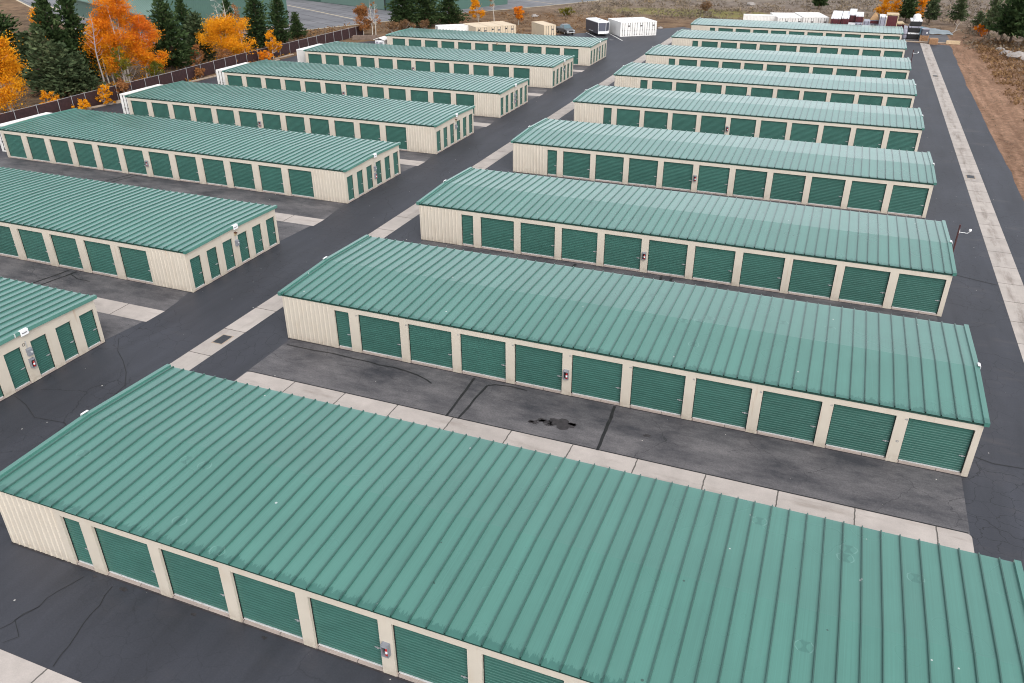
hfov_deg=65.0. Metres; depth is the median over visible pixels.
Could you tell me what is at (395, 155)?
roller door
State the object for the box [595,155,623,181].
roller door
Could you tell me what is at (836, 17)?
wrapped bundle
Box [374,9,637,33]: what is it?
dry grass
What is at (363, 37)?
retaining wall
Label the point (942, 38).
gravel pad
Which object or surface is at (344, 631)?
roller door
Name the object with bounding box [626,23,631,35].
door
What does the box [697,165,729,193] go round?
roller door
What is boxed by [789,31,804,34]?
roller door
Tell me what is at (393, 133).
roller door
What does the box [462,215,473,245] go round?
roller door
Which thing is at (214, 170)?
roller door
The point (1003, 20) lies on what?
pine tree
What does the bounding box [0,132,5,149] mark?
door
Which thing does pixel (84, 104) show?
shrub
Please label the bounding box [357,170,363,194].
roller door
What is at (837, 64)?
storage building
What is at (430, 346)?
roller door
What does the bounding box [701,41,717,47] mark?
roller door
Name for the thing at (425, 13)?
pine tree
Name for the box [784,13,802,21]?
shipping container
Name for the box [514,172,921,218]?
alley paving
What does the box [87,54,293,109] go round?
kerb
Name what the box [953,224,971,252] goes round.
camera pole
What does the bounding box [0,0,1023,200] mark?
ground
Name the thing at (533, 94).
drainage gutter
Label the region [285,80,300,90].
roller door
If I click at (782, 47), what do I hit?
roller door
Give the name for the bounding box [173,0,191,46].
pine tree
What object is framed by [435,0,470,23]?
pine tree
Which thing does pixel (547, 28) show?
door
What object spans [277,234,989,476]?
storage building
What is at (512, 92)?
roller door
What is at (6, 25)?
tree
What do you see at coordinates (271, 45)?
aspen tree
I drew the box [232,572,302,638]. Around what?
roller door
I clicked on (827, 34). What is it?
roller door
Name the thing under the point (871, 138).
roller door
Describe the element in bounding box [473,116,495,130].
alley paving
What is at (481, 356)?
roller door
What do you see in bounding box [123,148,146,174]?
roller door
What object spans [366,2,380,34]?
aspen tree
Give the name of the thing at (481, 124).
drainage gutter
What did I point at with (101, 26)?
aspen tree
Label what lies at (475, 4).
aspen tree
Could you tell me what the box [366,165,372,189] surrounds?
roller door
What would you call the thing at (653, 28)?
door
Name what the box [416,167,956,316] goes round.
storage building
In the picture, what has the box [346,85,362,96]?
roller door
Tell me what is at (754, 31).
roller door
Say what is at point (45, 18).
pine tree
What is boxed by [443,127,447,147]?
roller door
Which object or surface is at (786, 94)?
roller door
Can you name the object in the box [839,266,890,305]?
roller door
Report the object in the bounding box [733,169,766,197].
roller door
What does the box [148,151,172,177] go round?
roller door
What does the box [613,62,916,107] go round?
storage building
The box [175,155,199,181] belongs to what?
roller door
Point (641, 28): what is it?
door
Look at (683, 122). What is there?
roller door
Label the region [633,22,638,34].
door
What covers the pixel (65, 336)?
roller door
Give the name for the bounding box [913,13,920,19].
water tank
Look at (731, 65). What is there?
roller door
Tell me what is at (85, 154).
roller door
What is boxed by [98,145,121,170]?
roller door
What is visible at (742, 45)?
roller door
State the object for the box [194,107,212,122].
roller door
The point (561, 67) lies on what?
roller door
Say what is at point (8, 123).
shipping container
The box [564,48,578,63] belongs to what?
roller door
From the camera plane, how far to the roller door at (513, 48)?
130.43 m
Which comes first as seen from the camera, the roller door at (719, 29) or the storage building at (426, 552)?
the storage building at (426, 552)
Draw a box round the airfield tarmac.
[19,0,596,46]
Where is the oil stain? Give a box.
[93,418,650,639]
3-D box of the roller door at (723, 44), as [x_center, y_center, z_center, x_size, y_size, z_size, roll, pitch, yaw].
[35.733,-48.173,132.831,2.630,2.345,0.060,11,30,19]
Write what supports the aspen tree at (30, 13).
on the ground at (1011, 115)
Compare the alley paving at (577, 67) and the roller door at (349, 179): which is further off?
the alley paving at (577, 67)
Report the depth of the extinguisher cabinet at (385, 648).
25.93 m
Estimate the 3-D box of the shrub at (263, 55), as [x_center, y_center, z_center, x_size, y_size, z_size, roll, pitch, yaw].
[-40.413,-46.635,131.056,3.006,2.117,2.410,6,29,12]
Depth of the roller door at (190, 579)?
28.77 m
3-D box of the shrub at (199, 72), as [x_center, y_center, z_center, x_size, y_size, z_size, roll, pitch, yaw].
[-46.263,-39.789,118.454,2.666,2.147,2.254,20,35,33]
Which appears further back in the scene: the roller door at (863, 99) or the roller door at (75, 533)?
the roller door at (863, 99)
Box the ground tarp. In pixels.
[924,27,952,34]
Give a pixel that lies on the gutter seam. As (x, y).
(627, 456)
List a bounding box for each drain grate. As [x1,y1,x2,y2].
[211,334,233,344]
[966,175,975,178]
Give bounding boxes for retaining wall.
[352,35,379,39]
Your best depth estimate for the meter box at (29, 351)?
42.39 m
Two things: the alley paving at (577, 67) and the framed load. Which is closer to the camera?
the alley paving at (577, 67)
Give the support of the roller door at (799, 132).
in the storage building at (882, 127)
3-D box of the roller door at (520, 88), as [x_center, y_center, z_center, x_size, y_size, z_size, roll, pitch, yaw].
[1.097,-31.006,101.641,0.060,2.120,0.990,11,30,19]
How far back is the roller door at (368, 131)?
84.16 m
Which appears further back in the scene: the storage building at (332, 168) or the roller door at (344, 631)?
the storage building at (332, 168)
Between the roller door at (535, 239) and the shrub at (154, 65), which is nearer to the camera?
the roller door at (535, 239)
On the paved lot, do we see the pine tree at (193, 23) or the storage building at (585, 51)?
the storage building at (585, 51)
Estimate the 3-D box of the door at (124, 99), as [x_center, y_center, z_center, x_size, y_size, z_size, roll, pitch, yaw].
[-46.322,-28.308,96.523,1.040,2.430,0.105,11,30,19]
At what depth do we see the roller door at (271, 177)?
70.77 m
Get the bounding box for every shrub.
[39,90,58,103]
[71,98,90,109]
[95,84,115,105]
[106,45,132,82]
[114,77,130,93]
[144,60,166,76]
[189,43,204,65]
[190,63,204,78]
[212,46,237,61]
[257,50,273,59]
[384,21,400,31]
[398,19,415,29]
[417,19,429,28]
[559,7,575,15]
[698,0,713,12]
[972,24,987,36]
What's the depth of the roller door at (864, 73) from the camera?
109.96 m
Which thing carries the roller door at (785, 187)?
in the storage building at (885, 181)
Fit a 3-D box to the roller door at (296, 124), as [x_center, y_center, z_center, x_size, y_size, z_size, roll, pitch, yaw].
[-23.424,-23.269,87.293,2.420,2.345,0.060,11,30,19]
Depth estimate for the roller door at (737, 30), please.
146.57 m
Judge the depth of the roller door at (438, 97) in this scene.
98.09 m
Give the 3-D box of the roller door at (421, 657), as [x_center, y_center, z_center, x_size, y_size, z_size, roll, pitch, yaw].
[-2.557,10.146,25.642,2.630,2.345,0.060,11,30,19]
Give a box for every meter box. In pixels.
[25,342,33,356]
[234,237,239,245]
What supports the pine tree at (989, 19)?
on the ground at (1011, 115)
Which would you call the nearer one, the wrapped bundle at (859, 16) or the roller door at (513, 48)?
the roller door at (513, 48)
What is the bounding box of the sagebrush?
[554,0,1023,51]
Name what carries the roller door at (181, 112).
in the storage building at (420, 127)
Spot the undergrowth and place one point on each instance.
(316, 32)
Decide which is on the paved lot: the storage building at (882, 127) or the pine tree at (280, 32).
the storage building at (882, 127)
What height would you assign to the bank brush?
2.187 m
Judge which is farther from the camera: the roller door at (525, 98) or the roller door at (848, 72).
the roller door at (848, 72)
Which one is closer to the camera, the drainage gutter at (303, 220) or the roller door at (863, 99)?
the drainage gutter at (303, 220)
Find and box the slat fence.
[0,26,362,123]
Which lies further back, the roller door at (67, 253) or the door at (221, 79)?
the door at (221, 79)
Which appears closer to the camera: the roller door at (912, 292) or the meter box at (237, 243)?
the roller door at (912, 292)
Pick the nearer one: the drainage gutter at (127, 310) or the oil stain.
the oil stain
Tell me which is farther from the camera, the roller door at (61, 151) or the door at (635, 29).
the door at (635, 29)
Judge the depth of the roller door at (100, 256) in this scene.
55.05 m
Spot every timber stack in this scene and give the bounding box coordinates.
[919,35,928,40]
[928,38,938,44]
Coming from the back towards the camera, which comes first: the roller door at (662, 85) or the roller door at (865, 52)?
the roller door at (865, 52)
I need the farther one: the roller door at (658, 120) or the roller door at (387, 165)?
the roller door at (658, 120)
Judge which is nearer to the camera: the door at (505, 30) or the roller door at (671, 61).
the roller door at (671, 61)
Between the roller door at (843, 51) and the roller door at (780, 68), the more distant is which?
the roller door at (843, 51)
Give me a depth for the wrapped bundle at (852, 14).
154.73 m
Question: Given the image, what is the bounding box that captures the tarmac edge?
[16,0,598,48]
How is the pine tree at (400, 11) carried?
on the ground at (1011, 115)
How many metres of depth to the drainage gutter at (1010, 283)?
65.34 m
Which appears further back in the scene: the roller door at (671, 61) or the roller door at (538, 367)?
the roller door at (671, 61)
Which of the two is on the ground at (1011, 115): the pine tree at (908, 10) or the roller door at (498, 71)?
the pine tree at (908, 10)
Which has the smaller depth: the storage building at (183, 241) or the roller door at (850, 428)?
the roller door at (850, 428)
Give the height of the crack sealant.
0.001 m
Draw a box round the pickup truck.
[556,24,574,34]
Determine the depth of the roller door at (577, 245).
56.78 m
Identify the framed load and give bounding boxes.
[885,12,899,25]
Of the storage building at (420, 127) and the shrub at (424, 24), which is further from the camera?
the shrub at (424, 24)
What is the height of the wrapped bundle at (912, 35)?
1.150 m
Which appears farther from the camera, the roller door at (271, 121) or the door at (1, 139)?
the roller door at (271, 121)
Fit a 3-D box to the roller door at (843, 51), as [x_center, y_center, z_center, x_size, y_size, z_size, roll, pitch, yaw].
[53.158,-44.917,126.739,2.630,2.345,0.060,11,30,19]
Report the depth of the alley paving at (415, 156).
81.34 m
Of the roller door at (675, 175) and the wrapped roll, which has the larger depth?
the wrapped roll
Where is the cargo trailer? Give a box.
[586,17,609,34]
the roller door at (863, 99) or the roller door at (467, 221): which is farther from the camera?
the roller door at (863, 99)
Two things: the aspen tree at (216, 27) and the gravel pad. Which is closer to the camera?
the aspen tree at (216, 27)
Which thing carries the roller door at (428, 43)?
in the storage building at (585, 51)
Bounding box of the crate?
[920,28,929,35]
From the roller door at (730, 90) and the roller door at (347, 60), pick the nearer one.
the roller door at (730, 90)
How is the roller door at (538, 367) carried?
in the storage building at (899, 389)
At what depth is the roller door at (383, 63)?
119.50 m
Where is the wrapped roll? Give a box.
[902,29,907,38]
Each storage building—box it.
[0,108,400,203]
[0,167,279,292]
[0,276,104,400]
[0,364,1023,682]
[124,81,474,153]
[222,59,528,117]
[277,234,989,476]
[303,41,574,87]
[386,28,607,65]
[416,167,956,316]
[511,118,936,217]
[573,84,924,151]
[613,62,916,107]
[645,44,910,79]
[671,29,906,57]
[690,18,903,39]
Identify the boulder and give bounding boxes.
[1006,51,1023,59]
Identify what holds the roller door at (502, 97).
in the storage building at (489, 96)
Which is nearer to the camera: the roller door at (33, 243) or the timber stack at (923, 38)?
the roller door at (33, 243)
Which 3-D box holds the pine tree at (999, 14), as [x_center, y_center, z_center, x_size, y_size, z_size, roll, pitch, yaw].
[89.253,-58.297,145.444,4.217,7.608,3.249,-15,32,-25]
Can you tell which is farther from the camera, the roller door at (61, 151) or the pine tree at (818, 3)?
the pine tree at (818, 3)
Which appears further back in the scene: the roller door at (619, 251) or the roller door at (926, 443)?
the roller door at (619, 251)
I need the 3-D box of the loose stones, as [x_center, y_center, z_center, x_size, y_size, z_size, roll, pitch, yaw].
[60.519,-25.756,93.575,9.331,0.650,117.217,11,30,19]
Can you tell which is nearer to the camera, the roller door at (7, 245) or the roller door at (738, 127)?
the roller door at (7, 245)
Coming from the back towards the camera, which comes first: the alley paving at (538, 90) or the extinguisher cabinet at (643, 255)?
the alley paving at (538, 90)
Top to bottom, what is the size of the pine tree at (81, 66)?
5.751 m
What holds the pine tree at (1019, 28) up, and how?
on the ground at (1011, 115)
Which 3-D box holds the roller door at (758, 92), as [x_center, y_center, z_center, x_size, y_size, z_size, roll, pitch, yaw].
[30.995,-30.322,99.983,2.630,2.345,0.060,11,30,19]
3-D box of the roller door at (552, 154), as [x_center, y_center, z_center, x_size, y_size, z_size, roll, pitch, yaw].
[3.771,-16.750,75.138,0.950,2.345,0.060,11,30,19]
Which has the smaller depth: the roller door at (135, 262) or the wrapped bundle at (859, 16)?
the roller door at (135, 262)
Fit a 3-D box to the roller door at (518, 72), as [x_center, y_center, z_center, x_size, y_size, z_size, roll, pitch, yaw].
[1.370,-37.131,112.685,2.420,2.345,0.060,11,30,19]
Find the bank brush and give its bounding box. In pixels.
[970,37,1023,121]
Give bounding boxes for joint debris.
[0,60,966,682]
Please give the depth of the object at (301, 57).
125.87 m
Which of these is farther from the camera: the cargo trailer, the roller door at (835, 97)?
the cargo trailer
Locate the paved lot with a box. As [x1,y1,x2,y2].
[0,27,1023,682]
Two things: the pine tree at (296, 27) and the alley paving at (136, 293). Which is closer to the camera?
the alley paving at (136, 293)
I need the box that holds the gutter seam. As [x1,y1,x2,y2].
[248,370,967,532]
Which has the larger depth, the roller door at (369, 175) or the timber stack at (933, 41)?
the timber stack at (933, 41)
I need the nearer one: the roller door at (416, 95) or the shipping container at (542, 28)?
the roller door at (416, 95)
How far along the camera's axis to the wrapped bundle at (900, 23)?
154.73 m
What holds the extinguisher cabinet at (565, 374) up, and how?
attached to the storage building at (899, 389)
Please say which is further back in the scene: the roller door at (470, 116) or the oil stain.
the roller door at (470, 116)
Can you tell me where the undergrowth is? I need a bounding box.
[0,22,382,113]
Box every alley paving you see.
[0,156,344,240]
[0,256,187,339]
[234,339,969,534]
[399,150,431,171]
[419,240,937,321]
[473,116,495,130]
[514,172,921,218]
[528,87,548,99]
[573,65,587,74]
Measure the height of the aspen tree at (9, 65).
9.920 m
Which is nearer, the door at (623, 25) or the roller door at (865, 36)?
the roller door at (865, 36)
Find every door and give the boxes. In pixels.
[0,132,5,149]
[0,226,18,256]
[0,386,3,397]
[3,348,29,389]
[4,134,26,158]
[18,229,49,262]
[27,136,49,161]
[30,334,54,374]
[50,139,72,164]
[50,234,83,269]
[55,322,78,361]
[63,517,93,566]
[73,142,96,167]
[79,310,100,348]
[84,240,117,275]
[94,527,159,589]
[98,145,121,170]
[119,247,152,282]
[121,95,129,113]
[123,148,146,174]
[131,100,148,115]
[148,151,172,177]
[151,102,169,117]
[161,549,228,613]
[173,105,191,120]
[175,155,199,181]
[190,255,204,288]
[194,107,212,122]
[202,158,226,185]
[206,247,220,279]
[216,109,235,125]
[217,71,224,84]
[222,239,235,270]
[227,75,242,85]
[230,162,255,189]
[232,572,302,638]
[237,231,249,262]
[239,111,257,127]
[246,76,261,87]
[252,224,263,254]
[259,165,283,192]
[262,113,281,129]
[265,78,280,89]
[266,217,276,246]
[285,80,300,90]
[286,116,304,132]
[288,169,313,197]
[305,81,320,92]
[308,54,321,63]
[310,118,329,135]
[310,598,382,666]
[321,0,384,9]
[325,55,338,64]
[325,83,341,94]
[334,120,354,137]
[335,310,351,347]
[343,56,356,65]
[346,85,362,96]
[347,175,353,200]
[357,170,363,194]
[359,315,401,358]
[360,123,380,140]
[361,57,374,67]
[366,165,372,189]
[367,86,383,98]
[376,160,381,184]
[379,58,392,68]
[384,156,390,179]
[386,126,406,149]
[389,88,405,99]
[393,38,404,45]
[393,152,398,174]
[393,625,467,682]
[397,60,411,69]
[408,324,452,368]
[409,39,420,45]
[411,90,427,101]
[416,61,429,70]
[425,40,437,47]
[433,92,450,103]
[434,62,449,72]
[436,130,440,151]
[441,41,453,48]
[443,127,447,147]
[450,124,453,143]
[454,63,468,73]
[456,93,473,114]
[456,120,459,140]
[458,42,470,49]
[460,334,505,379]
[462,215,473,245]
[463,117,465,136]
[469,114,471,133]
[473,65,488,75]
[475,43,487,50]
[481,217,513,250]
[483,654,563,682]
[492,44,505,51]
[493,66,508,76]
[496,26,501,32]
[501,97,502,115]
[504,26,508,32]
[506,95,507,112]
[510,26,514,32]
[510,45,523,52]
[511,92,512,109]
[514,68,529,85]
[515,90,517,107]
[515,344,562,390]
[520,88,521,104]
[521,223,554,256]
[524,85,526,102]
[528,46,541,53]
[545,26,549,34]
[546,47,559,54]
[547,150,556,174]
[550,26,554,35]
[560,67,561,82]
[561,228,597,263]
[563,151,590,178]
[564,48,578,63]
[571,355,622,402]
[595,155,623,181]
[603,108,611,123]
[603,234,641,269]
[616,109,639,126]
[621,23,626,35]
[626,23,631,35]
[628,158,657,185]
[630,366,685,414]
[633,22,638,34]
[638,22,643,34]
[640,80,647,88]
[644,111,667,128]
[645,22,650,34]
[647,240,687,276]
[650,22,655,34]
[652,81,671,90]
[662,162,693,189]
[669,58,674,64]
[671,113,696,131]
[676,82,696,91]
[679,59,696,65]
[692,41,697,46]
[692,246,735,282]
[692,378,751,428]
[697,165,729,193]
[700,60,718,67]
[700,84,721,93]
[700,116,725,133]
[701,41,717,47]
[718,28,732,31]
[720,42,736,48]
[722,62,740,68]
[725,86,746,95]
[729,118,755,136]
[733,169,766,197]
[736,29,750,32]
[739,253,784,290]
[740,43,756,49]
[744,63,762,70]
[751,87,772,97]
[753,30,767,32]
[756,391,821,442]
[759,44,776,50]
[759,120,786,139]
[766,64,785,71]
[770,173,805,202]
[771,30,785,33]
[776,89,799,99]
[779,45,796,51]
[788,259,836,297]
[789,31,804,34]
[789,66,809,72]
[790,123,818,142]
[799,46,816,52]
[803,91,826,101]
[807,32,822,35]
[808,177,845,206]
[812,67,832,74]
[820,47,837,53]
[821,125,850,144]
[825,404,895,456]
[826,33,841,36]
[830,93,854,103]
[836,68,856,75]
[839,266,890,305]
[841,48,859,54]
[845,34,860,37]
[847,181,886,211]
[853,128,884,147]
[858,95,882,105]
[860,70,881,77]
[862,50,880,55]
[864,35,879,38]
[883,36,899,39]
[883,51,902,57]
[885,71,906,78]
[886,97,911,107]
[886,131,917,150]
[887,185,928,215]
[891,273,945,313]
[898,418,974,472]
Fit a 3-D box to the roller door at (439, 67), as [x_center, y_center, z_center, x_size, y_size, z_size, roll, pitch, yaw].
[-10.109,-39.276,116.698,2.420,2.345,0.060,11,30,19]
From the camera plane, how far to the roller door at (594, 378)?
40.86 m
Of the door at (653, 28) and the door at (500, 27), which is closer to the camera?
the door at (500, 27)
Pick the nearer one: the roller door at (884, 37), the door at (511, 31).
the roller door at (884, 37)
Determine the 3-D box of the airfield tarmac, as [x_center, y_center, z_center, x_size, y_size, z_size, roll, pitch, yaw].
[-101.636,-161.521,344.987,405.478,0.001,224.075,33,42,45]
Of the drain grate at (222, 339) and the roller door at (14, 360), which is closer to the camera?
the roller door at (14, 360)
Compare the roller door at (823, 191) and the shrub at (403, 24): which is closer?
the roller door at (823, 191)
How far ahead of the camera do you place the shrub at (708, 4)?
186.62 m
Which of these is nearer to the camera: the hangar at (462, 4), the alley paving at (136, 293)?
the alley paving at (136, 293)
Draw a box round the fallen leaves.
[0,53,283,113]
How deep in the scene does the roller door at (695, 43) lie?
134.30 m
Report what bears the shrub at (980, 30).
on the ground at (1011, 115)
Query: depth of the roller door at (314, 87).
104.11 m
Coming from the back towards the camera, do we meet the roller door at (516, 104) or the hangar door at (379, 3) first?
the hangar door at (379, 3)
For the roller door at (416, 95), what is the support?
in the storage building at (489, 96)
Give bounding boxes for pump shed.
[373,36,386,44]
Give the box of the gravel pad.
[901,34,948,41]
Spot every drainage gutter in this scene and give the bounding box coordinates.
[0,649,80,682]
[93,297,163,321]
[170,37,671,370]
[235,372,973,552]
[275,212,323,225]
[400,159,423,165]
[474,122,489,126]
[528,93,542,95]
[920,43,1023,360]
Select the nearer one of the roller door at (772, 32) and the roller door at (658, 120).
the roller door at (658, 120)
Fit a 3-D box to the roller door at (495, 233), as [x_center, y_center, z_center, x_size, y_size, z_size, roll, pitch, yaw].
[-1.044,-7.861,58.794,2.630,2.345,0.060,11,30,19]
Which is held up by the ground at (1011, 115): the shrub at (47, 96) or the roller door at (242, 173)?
the shrub at (47, 96)
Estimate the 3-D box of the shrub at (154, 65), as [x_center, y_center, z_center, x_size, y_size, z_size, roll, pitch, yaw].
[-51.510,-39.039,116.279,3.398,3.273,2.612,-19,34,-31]
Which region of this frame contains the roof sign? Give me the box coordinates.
[18,327,28,336]
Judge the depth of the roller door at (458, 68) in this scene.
115.49 m
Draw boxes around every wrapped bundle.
[830,11,842,23]
[841,11,849,23]
[849,9,857,21]
[855,12,863,21]
[863,19,870,24]
[878,14,886,25]
[897,21,904,28]
[907,32,919,38]
[908,24,920,32]
[909,18,922,25]
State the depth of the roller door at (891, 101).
94.61 m
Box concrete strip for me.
[906,41,945,42]
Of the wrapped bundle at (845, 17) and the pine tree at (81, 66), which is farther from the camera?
the wrapped bundle at (845, 17)
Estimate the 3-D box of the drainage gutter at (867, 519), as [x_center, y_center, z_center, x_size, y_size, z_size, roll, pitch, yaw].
[1.760,5.069,37.635,35.570,0.001,1.600,11,30,19]
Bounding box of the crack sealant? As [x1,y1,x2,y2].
[0,174,1023,665]
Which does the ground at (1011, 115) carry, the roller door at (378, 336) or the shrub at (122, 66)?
the shrub at (122, 66)
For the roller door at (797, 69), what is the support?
in the storage building at (837, 64)
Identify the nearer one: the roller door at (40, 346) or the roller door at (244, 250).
the roller door at (40, 346)
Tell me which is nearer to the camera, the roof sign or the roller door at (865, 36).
the roof sign
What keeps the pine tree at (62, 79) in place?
on the ground at (1011, 115)
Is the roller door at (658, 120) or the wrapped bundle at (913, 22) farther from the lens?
the wrapped bundle at (913, 22)
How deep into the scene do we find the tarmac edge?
201.72 m
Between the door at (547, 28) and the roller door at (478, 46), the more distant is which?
the door at (547, 28)
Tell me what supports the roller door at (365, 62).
in the storage building at (542, 70)
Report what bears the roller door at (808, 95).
in the storage building at (892, 92)
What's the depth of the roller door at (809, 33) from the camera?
142.57 m
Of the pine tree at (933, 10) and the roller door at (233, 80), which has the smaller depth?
the roller door at (233, 80)
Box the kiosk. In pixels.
[870,13,878,25]
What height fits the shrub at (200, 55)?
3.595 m
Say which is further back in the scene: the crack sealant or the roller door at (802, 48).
the roller door at (802, 48)
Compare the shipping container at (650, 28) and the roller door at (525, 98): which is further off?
the shipping container at (650, 28)
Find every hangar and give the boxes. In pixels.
[73,0,289,36]
[308,0,507,12]
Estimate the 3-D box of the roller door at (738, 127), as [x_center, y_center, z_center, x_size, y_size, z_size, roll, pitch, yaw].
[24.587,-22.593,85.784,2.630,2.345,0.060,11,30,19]
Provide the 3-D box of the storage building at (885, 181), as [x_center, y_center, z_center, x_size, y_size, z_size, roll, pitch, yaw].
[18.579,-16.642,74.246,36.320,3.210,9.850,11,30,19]
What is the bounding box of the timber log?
[946,40,960,44]
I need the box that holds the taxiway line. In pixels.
[51,0,550,19]
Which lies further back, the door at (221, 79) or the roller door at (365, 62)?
the roller door at (365, 62)
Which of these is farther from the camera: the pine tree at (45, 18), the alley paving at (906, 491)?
the pine tree at (45, 18)
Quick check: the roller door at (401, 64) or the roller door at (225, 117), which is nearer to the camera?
the roller door at (225, 117)
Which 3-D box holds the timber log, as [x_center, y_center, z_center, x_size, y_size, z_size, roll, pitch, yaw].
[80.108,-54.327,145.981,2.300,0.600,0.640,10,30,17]
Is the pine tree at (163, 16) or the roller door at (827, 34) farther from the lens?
the roller door at (827, 34)
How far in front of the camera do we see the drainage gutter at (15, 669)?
26.73 m
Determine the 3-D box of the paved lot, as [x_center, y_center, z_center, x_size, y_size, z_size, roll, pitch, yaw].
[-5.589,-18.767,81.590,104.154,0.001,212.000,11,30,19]
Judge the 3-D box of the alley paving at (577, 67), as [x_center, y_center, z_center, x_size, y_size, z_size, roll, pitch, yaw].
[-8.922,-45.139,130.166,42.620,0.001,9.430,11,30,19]
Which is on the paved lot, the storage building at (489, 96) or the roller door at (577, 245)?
the storage building at (489, 96)
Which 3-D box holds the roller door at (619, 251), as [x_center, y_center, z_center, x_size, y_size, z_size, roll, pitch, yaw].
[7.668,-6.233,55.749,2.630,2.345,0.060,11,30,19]
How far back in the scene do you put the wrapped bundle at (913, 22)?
150.26 m
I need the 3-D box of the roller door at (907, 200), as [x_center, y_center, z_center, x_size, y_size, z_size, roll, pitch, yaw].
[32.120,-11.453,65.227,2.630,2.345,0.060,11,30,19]
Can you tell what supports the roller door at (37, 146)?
in the storage building at (332, 168)
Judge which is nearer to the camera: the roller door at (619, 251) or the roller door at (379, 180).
the roller door at (619, 251)
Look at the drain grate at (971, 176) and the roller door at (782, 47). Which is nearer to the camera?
the drain grate at (971, 176)
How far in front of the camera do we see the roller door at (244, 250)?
57.12 m
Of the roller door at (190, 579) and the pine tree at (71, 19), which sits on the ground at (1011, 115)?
the pine tree at (71, 19)
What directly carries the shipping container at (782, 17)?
on the ground at (1011, 115)
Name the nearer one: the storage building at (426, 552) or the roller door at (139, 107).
the storage building at (426, 552)
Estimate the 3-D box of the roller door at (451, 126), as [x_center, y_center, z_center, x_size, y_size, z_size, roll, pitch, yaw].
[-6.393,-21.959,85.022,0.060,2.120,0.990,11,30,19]
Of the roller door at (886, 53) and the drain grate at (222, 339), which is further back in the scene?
the roller door at (886, 53)
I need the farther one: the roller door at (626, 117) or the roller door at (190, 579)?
the roller door at (626, 117)
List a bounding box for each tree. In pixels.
[0,5,21,68]
[0,30,32,111]
[11,30,35,83]
[16,24,77,93]
[27,0,81,56]
[27,7,36,22]
[34,41,96,96]
[53,0,110,79]
[70,49,106,90]
[77,14,131,83]
[78,0,150,81]
[83,15,105,84]
[120,12,170,77]
[144,0,198,68]
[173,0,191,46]
[182,10,216,61]
[195,1,258,56]
[218,0,247,48]
[229,3,244,51]
[241,0,272,47]
[264,29,281,59]
[265,0,292,42]
[287,11,307,38]
[352,3,372,34]
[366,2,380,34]
[384,0,420,27]
[407,0,447,27]
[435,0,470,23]
[468,0,485,18]
[513,6,524,24]
[811,0,830,7]
[873,0,896,13]
[890,0,902,12]
[897,0,921,22]
[915,0,929,17]
[922,0,941,24]
[946,0,969,24]
[970,10,986,25]
[981,0,1004,35]
[986,0,1023,41]
[994,1,1012,39]
[1007,1,1023,37]
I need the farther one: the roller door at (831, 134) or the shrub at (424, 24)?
the shrub at (424, 24)
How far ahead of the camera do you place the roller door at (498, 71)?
113.48 m
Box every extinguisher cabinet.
[28,357,36,367]
[380,641,390,658]
[563,369,568,379]
[642,252,646,259]
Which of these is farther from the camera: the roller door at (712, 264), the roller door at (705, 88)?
the roller door at (705, 88)
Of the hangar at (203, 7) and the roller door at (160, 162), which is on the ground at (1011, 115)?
the hangar at (203, 7)
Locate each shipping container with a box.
[0,112,49,151]
[119,84,160,113]
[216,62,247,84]
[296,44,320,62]
[435,24,468,30]
[463,22,488,31]
[477,22,502,32]
[492,21,515,33]
[532,21,555,35]
[608,18,632,36]
[622,17,644,35]
[632,17,656,35]
[743,14,777,20]
[770,12,789,21]
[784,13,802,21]
[795,12,815,22]
[807,12,828,22]
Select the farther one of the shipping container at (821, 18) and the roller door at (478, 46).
the shipping container at (821, 18)
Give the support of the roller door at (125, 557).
in the storage building at (426, 552)
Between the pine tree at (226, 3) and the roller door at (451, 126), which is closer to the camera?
the roller door at (451, 126)
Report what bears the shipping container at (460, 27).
on the ground at (1011, 115)
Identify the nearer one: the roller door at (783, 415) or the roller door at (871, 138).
the roller door at (783, 415)
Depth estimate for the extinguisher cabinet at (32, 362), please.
42.69 m
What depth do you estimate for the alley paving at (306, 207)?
72.07 m
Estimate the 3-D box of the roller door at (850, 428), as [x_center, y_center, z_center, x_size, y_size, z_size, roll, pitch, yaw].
[15.913,4.050,36.767,2.630,2.345,0.060,11,30,19]
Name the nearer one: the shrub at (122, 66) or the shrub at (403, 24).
the shrub at (122, 66)
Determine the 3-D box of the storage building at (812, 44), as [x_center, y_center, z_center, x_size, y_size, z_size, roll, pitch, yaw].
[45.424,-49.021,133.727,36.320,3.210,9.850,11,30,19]
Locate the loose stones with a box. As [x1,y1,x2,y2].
[954,48,1023,187]
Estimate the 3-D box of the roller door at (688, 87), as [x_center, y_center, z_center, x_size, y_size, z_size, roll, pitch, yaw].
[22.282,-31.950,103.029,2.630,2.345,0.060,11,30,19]
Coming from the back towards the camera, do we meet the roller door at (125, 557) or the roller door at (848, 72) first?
the roller door at (848, 72)
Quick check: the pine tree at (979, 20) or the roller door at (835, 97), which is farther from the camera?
the pine tree at (979, 20)
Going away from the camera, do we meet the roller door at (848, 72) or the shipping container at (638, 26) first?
the roller door at (848, 72)
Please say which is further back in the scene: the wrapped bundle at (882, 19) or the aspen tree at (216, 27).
the wrapped bundle at (882, 19)
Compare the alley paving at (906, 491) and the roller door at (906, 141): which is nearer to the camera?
the alley paving at (906, 491)
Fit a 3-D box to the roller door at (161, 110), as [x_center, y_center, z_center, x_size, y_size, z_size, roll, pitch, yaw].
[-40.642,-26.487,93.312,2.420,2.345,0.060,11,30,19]
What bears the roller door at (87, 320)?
in the storage building at (63, 326)

